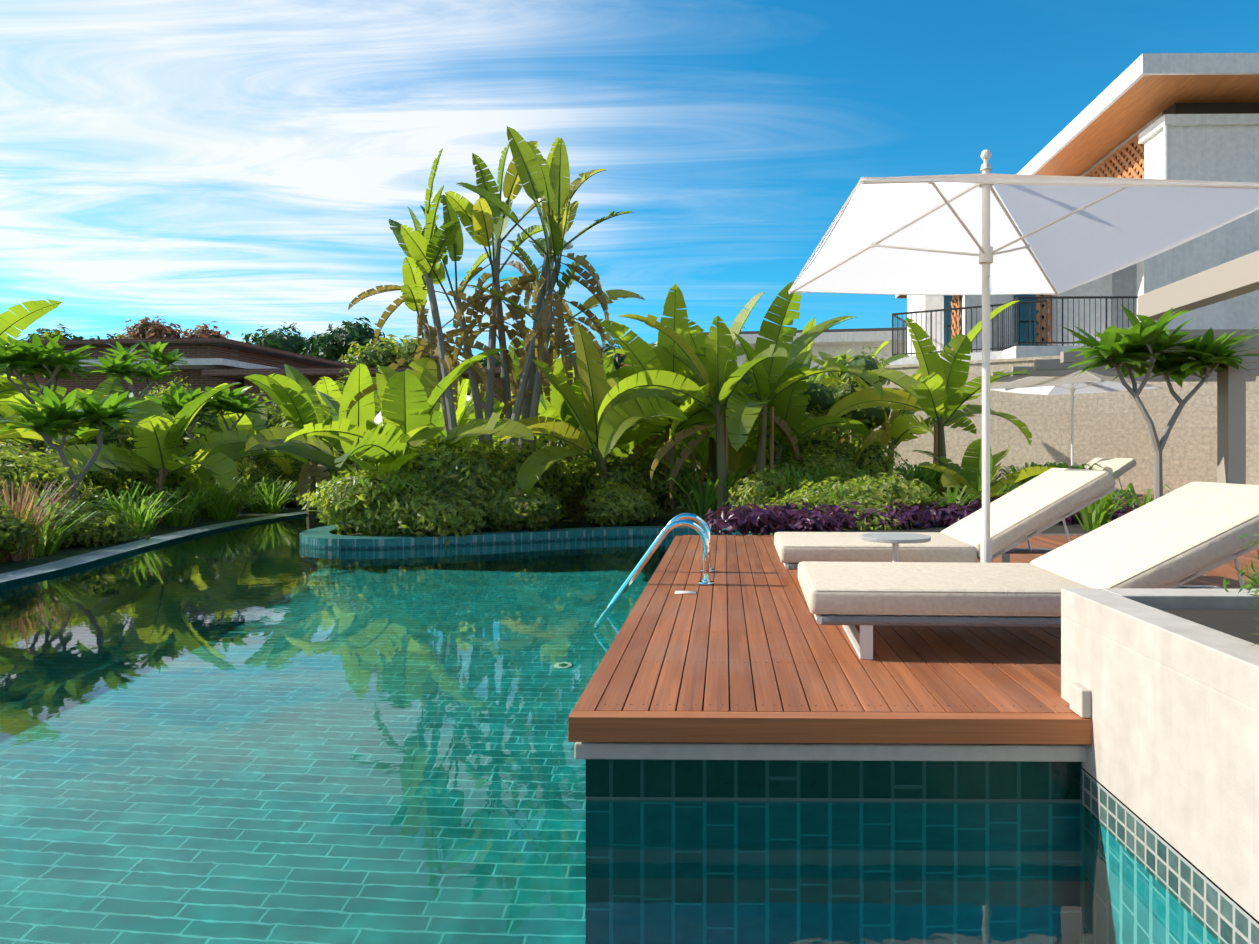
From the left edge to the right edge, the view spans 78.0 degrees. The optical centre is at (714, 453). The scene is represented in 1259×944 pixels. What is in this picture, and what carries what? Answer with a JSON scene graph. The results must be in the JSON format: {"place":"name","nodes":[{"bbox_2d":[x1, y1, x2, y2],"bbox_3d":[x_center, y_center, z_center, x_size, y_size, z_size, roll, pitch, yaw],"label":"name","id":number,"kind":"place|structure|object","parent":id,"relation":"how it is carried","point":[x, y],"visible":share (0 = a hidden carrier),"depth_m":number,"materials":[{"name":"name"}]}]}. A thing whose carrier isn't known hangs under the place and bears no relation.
{"place":"outdoors","nodes":[
{"label":"outdoors","id":0,"kind":"place"},
{"bbox_2d":[299,535,681,548],"bbox_3d":[-4.439,1.736,9.540,15.000,1.378,35.000,0,0,1],"label":"planter edge","id":1,"kind":"object","parent":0,"point":[441,545],"visible":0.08,"depth_m":9.09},
{"bbox_2d":[0,510,770,581],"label":"pool kerbs","id":2,"kind":"structure","parent":1,"relation":"on","point":[326,536],"depth_m":9.14,"materials":[{"name":"tile"}]},
{"bbox_2d":[0,511,1225,943],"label":"pool water","id":3,"kind":"structure","parent":1,"relation":"in","point":[270,731],"depth_m":2.36,"materials":[{"name":"teal liquid"}]},
{"bbox_2d":[575,742,1110,802],"bbox_3d":[2.102,1.657,4.890,5.000,1.535,5.110,0,0,1],"label":"deck base","id":4,"kind":"object","parent":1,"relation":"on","point":[896,772],"visible":0.21,"depth_m":2.38,"materials":[{"name":"tile"}]},
{"bbox_2d":[568,535,1258,743],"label":"deck","id":5,"kind":"structure","parent":4,"relation":"on","point":[745,647],"depth_m":2.80,"materials":[{"name":"brown wood"}]},
{"bbox_2d":[593,513,714,628],"bbox_3d":[-0.371,0.736,4.812,0.743,0.672,0.890,0,0,1],"label":"pool ladder","id":6,"kind":"object","parent":5,"relation":"attached to","point":[703,531],"visible":1,"depth_m":4.69,"materials":[{"name":"silver metal"}]},
{"bbox_2d":[861,532,930,561],"bbox_3d":[0.961,0.615,4.090,0.360,0.360,0.360,0,0,1],"label":"side table","id":7,"kind":"object","parent":5,"relation":"on","point":[895,539],"visible":0.54,"depth_m":4.06,"materials":[{"name":"white"}]},
{"bbox_2d":[774,468,1115,569],"bbox_3d":[1.383,0.444,4.767,1.993,0.702,0.800,0,0,2],"label":"lounger","id":8,"kind":"object","parent":5,"relation":"on","point":[1033,507],"visible":0.69,"depth_m":4.40,"materials":[{"name":"beige fabric"}]},
{"bbox_2d":[788,149,1258,562],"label":"parasol","id":9,"kind":"object","parent":5,"relation":"on","point":[985,233],"visible":0.98,"depth_m":4.15,"materials":[{"name":"white"}]},
{"bbox_2d":[798,481,1258,659],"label":"lounger","id":10,"kind":"object","parent":5,"relation":"on","point":[1179,537],"visible":0.77,"depth_m":3.03,"materials":[{"name":"beige fabric"}]},
{"bbox_2d":[0,482,1258,940],"bbox_3d":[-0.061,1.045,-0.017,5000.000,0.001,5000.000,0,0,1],"label":"ground","id":11,"kind":"structure","parent":0,"point":[662,518],"depth_m":10.95,"materials":[{"name":"grey stone"}]},
{"bbox_2d":[0,299,381,562],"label":"garden plants","id":12,"kind":"object","parent":11,"relation":"on","point":[112,463],"visible":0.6,"depth_m":11.63,"materials":[{"name":"green plant"}]},
{"bbox_2d":[1,338,542,439],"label":"building","id":13,"kind":"structure","parent":11,"relation":"on","point":[214,362],"depth_m":36.98,"materials":[{"name":"brown"}]},
{"bbox_2d":[0,316,858,491],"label":"trees","id":14,"kind":"object","parent":11,"relation":"on","point":[354,344],"depth_m":54.74,"materials":[{"name":"green plant"}]},
{"bbox_2d":[238,126,963,546],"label":"island plants","id":15,"kind":"object","parent":11,"relation":"on","point":[422,466],"visible":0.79,"depth_m":10.94,"materials":[{"name":"green plant"}]},
{"bbox_2d":[584,282,1258,534],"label":"bed plants","id":16,"kind":"object","parent":11,"relation":"on","point":[770,377],"visible":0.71,"depth_m":10.56,"materials":[{"name":"green plant"}]},
{"bbox_2d":[781,513,1126,535],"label":"bed soil","id":17,"kind":"structure","parent":11,"relation":"on","point":[1074,529],"depth_m":7.80,"materials":[{"name":"soil"}]},
{"bbox_2d":[861,356,1258,493],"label":"travertine wall","id":18,"kind":"structure","parent":11,"relation":"on","point":[1110,425],"depth_m":15.67,"materials":[{"name":"beige stone"}]},
{"bbox_2d":[996,494,1153,505],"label":"deck","id":19,"kind":"structure","parent":11,"relation":"on","point":[1140,499],"depth_m":13.74,"materials":[{"name":"wood"}]},
{"bbox_2d":[1003,458,1142,503],"bbox_3d":[5.581,0.431,12.147,1.993,0.727,0.800,0,0,-7],"label":"lounger","id":20,"kind":"object","parent":19,"relation":"on","point":[1123,465],"visible":0.19,"depth_m":11.95,"materials":[{"name":"beige fabric"}]},
{"bbox_2d":[990,370,1162,465],"bbox_3d":[5.851,-0.404,12.608,1.961,2.398,1.962,0,0,-37],"label":"parasol","id":21,"kind":"object","parent":19,"relation":"on","point":[1088,382],"visible":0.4,"depth_m":12.59,"materials":[{"name":"white"}]},
{"bbox_2d":[991,250,1258,483],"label":"pergola","id":22,"kind":"object","parent":11,"relation":"on","point":[1231,279],"visible":0.46,"depth_m":8.00,"materials":[{"name":"beige"}]},
{"bbox_2d":[0,0,1258,444],"label":"sky","id":23,"kind":"structure","parent":0,"point":[243,166],"materials":[{"name":"blue"}]},
{"bbox_2d":[1084,458,1130,492],"bbox_3d":[6.098,0.431,13.440,1.993,0.727,0.800,0,0,-7],"label":"lounger","id":24,"kind":"object","parent":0,"point":[1093,461],"visible":0.06,"depth_m":13.74,"materials":[{"name":"beige fabric"}]},
{"bbox_2d":[1061,588,1258,943],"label":"planter wall","id":25,"kind":"structure","parent":0,"point":[1160,687],"depth_m":1.93,"materials":[{"name":"white paint"}]},
{"bbox_2d":[1223,533,1258,645],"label":"planter shrub","id":26,"kind":"object","parent":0,"point":[1254,581],"visible":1,"depth_m":1.96,"materials":[{"name":"green plant"}]},
{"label":"terrace paving","id":27,"kind":"structure","parent":0,"visible":0},
{"bbox_2d":[693,327,905,380],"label":"building","id":28,"kind":"structure","parent":27,"relation":"on","point":[834,342],"depth_m":28.83,"materials":[{"name":"grey"}]},
{"bbox_2d":[889,273,1112,364],"bbox_3d":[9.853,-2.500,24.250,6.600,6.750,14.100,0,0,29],"label":"balcony railing","id":29,"kind":"object","parent":27,"relation":"on","point":[938,318],"visible":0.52,"depth_m":18.77,"materials":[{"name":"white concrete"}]},
{"bbox_2d":[895,53,1258,358],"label":"villa","id":30,"kind":"object","parent":27,"relation":"on","point":[1181,116],"visible":0.35,"depth_m":18.97,"materials":[{"name":"plaster"},{"name":"wood"},{"name":"metal"}]}
]}

